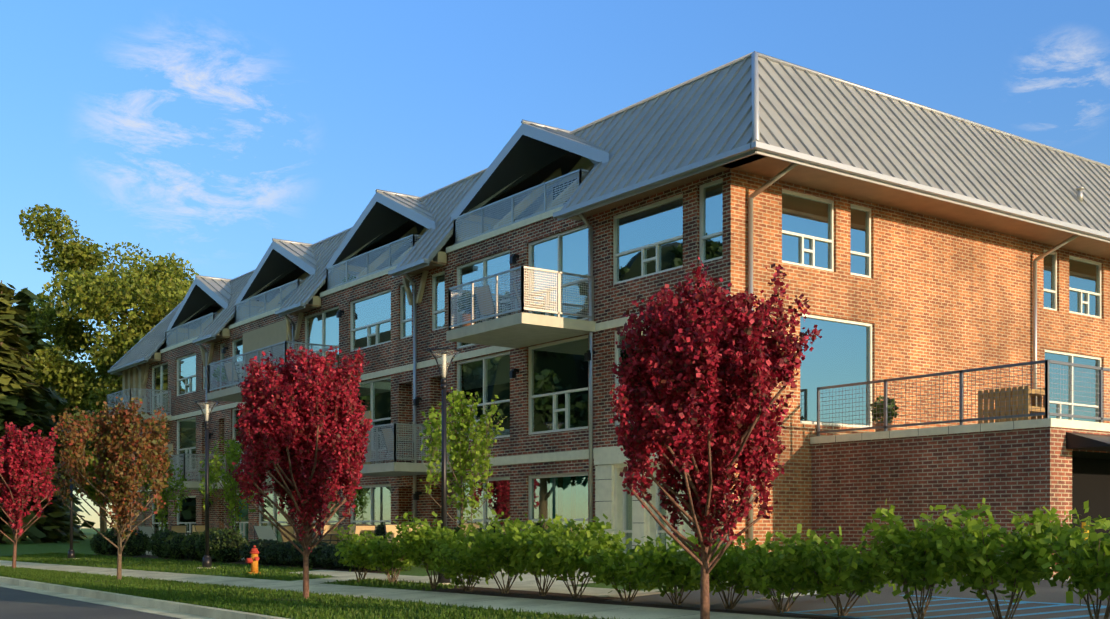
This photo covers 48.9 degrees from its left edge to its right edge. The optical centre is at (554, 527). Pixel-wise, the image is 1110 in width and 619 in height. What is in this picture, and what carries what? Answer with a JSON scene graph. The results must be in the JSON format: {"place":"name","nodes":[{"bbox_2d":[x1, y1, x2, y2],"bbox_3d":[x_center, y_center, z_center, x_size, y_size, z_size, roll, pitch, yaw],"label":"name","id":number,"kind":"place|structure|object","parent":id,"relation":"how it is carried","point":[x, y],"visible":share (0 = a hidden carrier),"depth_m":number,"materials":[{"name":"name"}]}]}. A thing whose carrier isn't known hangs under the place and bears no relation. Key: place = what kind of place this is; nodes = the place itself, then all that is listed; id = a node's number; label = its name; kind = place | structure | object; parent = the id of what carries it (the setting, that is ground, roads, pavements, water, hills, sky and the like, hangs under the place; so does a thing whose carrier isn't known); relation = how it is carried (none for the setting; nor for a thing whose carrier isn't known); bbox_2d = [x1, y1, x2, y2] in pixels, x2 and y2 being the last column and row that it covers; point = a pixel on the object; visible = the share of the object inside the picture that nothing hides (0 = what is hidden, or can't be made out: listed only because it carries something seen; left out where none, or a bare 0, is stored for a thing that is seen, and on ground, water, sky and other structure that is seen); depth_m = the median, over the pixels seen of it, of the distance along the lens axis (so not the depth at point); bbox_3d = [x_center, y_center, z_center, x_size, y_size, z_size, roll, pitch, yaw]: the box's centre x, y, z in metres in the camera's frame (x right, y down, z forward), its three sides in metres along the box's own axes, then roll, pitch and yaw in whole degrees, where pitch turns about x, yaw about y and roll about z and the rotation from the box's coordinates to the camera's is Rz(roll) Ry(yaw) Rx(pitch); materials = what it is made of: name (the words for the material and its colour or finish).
{"place":"outdoors","nodes":[
{"label":"outdoors","id":0,"kind":"place"},
{"bbox_2d":[0,587,178,618],"bbox_3d":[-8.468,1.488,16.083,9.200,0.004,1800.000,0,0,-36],"label":"road","id":1,"kind":"structure","parent":0,"point":[17,604],"depth_m":22.09,"materials":[{"name":"grey asphalt"}]},
{"bbox_2d":[0,576,288,618],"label":"kerbs","id":2,"kind":"structure","parent":1,"relation":"on","point":[179,610],"depth_m":23.09,"materials":[{"name":"concrete"}]},
{"bbox_2d":[137,457,190,531],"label":"young green tree","id":3,"kind":"object","parent":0,"point":[164,499],"depth_m":42.87,"materials":[{"name":"green plant"}]},
{"bbox_2d":[0,552,629,618],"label":"grass","id":4,"kind":"structure","parent":0,"point":[191,592],"depth_m":23.50,"materials":[{"name":"green plant"}]},
{"bbox_2d":[0,422,59,567],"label":"crabapple tree","id":5,"kind":"object","parent":4,"relation":"on","point":[28,450],"depth_m":37.19,"materials":[{"name":"red plant"}]},
{"bbox_2d":[45,397,172,579],"bbox_3d":[-10.545,-0.889,29.263,3.103,4.467,2.085,0,0,-36],"label":"bronze maple tree","id":6,"kind":"object","parent":4,"relation":"on","point":[109,441],"depth_m":29.00,"materials":[{"name":"brown plant"}]},
{"bbox_2d":[228,346,372,598],"bbox_3d":[-4.385,-0.918,21.450,2.292,4.486,3.200,0,0,2],"label":"crabapple tree","id":7,"kind":"object","parent":4,"relation":"on","point":[299,400],"depth_m":21.12,"materials":[{"name":"red plant"}]},
{"bbox_2d":[0,528,1105,618],"bbox_3d":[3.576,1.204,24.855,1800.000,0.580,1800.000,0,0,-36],"label":"ground","id":8,"kind":"structure","parent":0,"point":[30,546],"depth_m":49.35,"materials":[{"name":"green plant"}]},
{"bbox_2d":[0,280,94,543],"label":"spruce","id":9,"kind":"object","parent":8,"relation":"on","point":[14,408],"depth_m":69.19,"materials":[{"name":"plant"}]},
{"bbox_2d":[9,287,89,540],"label":"spruce","id":10,"kind":"object","parent":8,"relation":"on","point":[25,296],"depth_m":82.35,"materials":[{"name":"green plant"}]},
{"bbox_2d":[13,293,102,436],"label":"tall tree","id":11,"kind":"object","parent":8,"relation":"on","point":[66,405],"depth_m":96.98,"materials":[{"name":"plant"}]},
{"bbox_2d":[27,339,110,536],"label":"distant tree","id":12,"kind":"object","parent":8,"relation":"on","point":[47,343],"depth_m":113.54,"materials":[{"name":"green plant"}]},
{"bbox_2d":[62,430,78,559],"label":"street lamp","id":13,"kind":"object","parent":8,"relation":"on","point":[71,552],"visible":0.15,"depth_m":42.88,"materials":[{"name":"metal"}]},
{"bbox_2d":[73,386,114,532],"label":"distant tree","id":14,"kind":"object","parent":8,"relation":"on","point":[91,491],"depth_m":155.69,"materials":[{"name":"plant"}]},
{"bbox_2d":[18,204,198,427],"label":"tall tree","id":15,"kind":"object","parent":8,"relation":"on","point":[164,289],"depth_m":73.13,"materials":[{"name":"green plant"}]},
{"bbox_2d":[132,300,182,346],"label":"tall tree","id":16,"kind":"object","parent":8,"relation":"on","point":[136,340],"depth_m":68.91,"materials":[{"name":"green plant"}]},
{"bbox_2d":[194,400,219,568],"bbox_3d":[-9.411,-1.135,33.038,0.668,4.514,0.668,0,0,-36],"label":"street lamp","id":17,"kind":"object","parent":8,"relation":"on","point":[207,562],"visible":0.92,"depth_m":32.99,"materials":[{"name":"metal"}]},
{"bbox_2d":[246,545,260,573],"bbox_3d":[-7.281,0.790,29.530,0.355,0.700,0.356,0,0,4],"label":"fire hydrant","id":18,"kind":"object","parent":8,"relation":"on","point":[254,558],"visible":0.85,"depth_m":29.45,"materials":[{"name":"yellow metal"}]},
{"bbox_2d":[90,521,469,562],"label":"round shrub leaves","id":19,"kind":"object","parent":8,"relation":"on","point":[176,535],"visible":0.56,"depth_m":38.75,"materials":[{"name":"green plant"}]},
{"bbox_2d":[93,554,834,618],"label":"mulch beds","id":20,"kind":"object","parent":8,"relation":"on","point":[529,594],"visible":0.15,"depth_m":20.08,"materials":[{"name":"brown soil"}]},
{"bbox_2d":[93,525,458,570],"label":"hedges","id":21,"kind":"object","parent":20,"relation":"on","point":[221,552],"visible":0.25,"depth_m":35.53,"materials":[{"name":"green plant"}]},
{"bbox_2d":[239,538,396,570],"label":"hedge leaves","id":22,"kind":"object","parent":21,"relation":"attached to","point":[319,553],"visible":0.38,"depth_m":31.84,"materials":[{"name":"green plant"}]},
{"bbox_2d":[334,498,1109,618],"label":"shrub row","id":23,"kind":"object","parent":20,"relation":"on","point":[911,559],"depth_m":15.33,"materials":[{"name":"green plant"}]},
{"bbox_2d":[0,550,1109,618],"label":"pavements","id":24,"kind":"structure","parent":8,"relation":"on","point":[1046,601],"depth_m":17.71,"materials":[{"name":"concrete"}]},
{"bbox_2d":[198,437,257,531],"bbox_3d":[-10.005,-0.917,38.071,2.100,3.899,1.624,0,0,-36],"label":"young green tree","id":25,"kind":"object","parent":24,"relation":"on","point":[235,452],"depth_m":37.92,"materials":[{"name":"green plant"}]},
{"bbox_2d":[427,348,460,584],"bbox_3d":[-2.142,-1.153,23.585,0.668,4.514,0.668,0,0,-36],"label":"street lamp","id":26,"kind":"object","parent":24,"relation":"on","point":[443,376],"visible":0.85,"depth_m":23.54,"materials":[{"name":"metal"}]},
{"bbox_2d":[419,387,506,541],"bbox_3d":[-1.935,-1.080,27.475,2.462,4.202,1.631,0,0,-36],"label":"young green tree","id":27,"kind":"object","parent":24,"relation":"on","point":[457,426],"depth_m":27.34,"materials":[{"name":"green plant"}]},
{"bbox_2d":[119,279,892,564],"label":"planters","id":28,"kind":"object","parent":24,"relation":"on","point":[265,532],"visible":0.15,"depth_m":33.57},
{"bbox_2d":[111,274,898,422],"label":"planter leaves","id":29,"kind":"object","parent":28,"relation":"on","point":[880,412],"depth_m":25.89,"materials":[{"name":"green plant"}]},
{"bbox_2d":[128,169,1109,565],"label":"building walls","id":30,"kind":"structure","parent":8,"relation":"on","point":[932,295],"depth_m":29.00,"materials":[{"name":"brown brick"}]},
{"bbox_2d":[107,312,595,489],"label":"balconies","id":31,"kind":"structure","parent":30,"relation":"attached to","point":[520,330],"depth_m":30.25,"materials":[{"name":"concrete"}]},
{"bbox_2d":[152,119,608,360],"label":"dormers","id":32,"kind":"object","parent":30,"relation":"on","point":[528,150],"visible":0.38,"depth_m":37.58,"materials":[{"name":"silver metal"}]},
{"bbox_2d":[122,254,730,563],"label":"building trim","id":33,"kind":"structure","parent":30,"relation":"attached to","point":[135,377],"depth_m":30.24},
{"bbox_2d":[136,163,1078,547],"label":"downspouts","id":34,"kind":"object","parent":30,"relation":"attached to","point":[750,247],"visible":0.42,"depth_m":28.43,"materials":[{"name":"silver metal"}]},
{"bbox_2d":[107,169,1109,482],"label":"railings","id":35,"kind":"object","parent":30,"relation":"attached to","point":[385,451],"visible":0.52,"depth_m":30.14,"materials":[{"name":"silver metal"}]},
{"bbox_2d":[110,51,1109,373],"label":"roof","id":36,"kind":"structure","parent":30,"relation":"on","point":[566,163],"depth_m":28.60,"materials":[{"name":"metal"}]},
{"bbox_2d":[108,141,1109,374],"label":"roof eaves","id":37,"kind":"object","parent":36,"relation":"attached to","point":[772,161],"visible":0.88,"depth_m":26.98,"materials":[{"name":"white paint"}]},
{"bbox_2d":[112,57,1109,368],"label":"roof seams","id":38,"kind":"object","parent":36,"relation":"on","point":[148,343],"visible":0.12,"depth_m":29.04,"materials":[{"name":"grey metal"}]},
{"bbox_2d":[152,178,1101,553],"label":"window frames","id":39,"kind":"structure","parent":30,"relation":"attached to","point":[702,238],"depth_m":30.76,"materials":[{"name":"white plastic"}]},
{"bbox_2d":[154,182,1097,552],"bbox_3d":[-3.983,-3.135,38.104,15.506,8.100,40.486,0,0,-61],"label":"window glass","id":40,"kind":"object","parent":39,"relation":"in","point":[838,354],"visible":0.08,"depth_m":29.95,"materials":[{"name":"blue glass"}]},
{"bbox_2d":[0,0,1109,527],"label":"sky","id":41,"kind":"structure","parent":0,"point":[206,133],"materials":[{"name":"blue"}]},
{"bbox_2d":[607,256,821,618],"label":"crabapple tree","id":42,"kind":"object","parent":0,"point":[766,361],"depth_m":14.23,"materials":[{"name":"red plant"}]},
{"bbox_2d":[810,418,1109,577],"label":"podium walls","id":43,"kind":"structure","parent":0,"point":[1029,467],"depth_m":23.72,"materials":[{"name":"brick"}]},
{"bbox_2d":[978,386,1044,423],"bbox_3d":[8.825,-2.231,23.551,0.650,0.850,1.090,0,0,-36],"label":"bench","id":44,"kind":"object","parent":43,"relation":"on","point":[1017,408],"depth_m":23.35,"materials":[{"name":"brown wood"}]}
]}

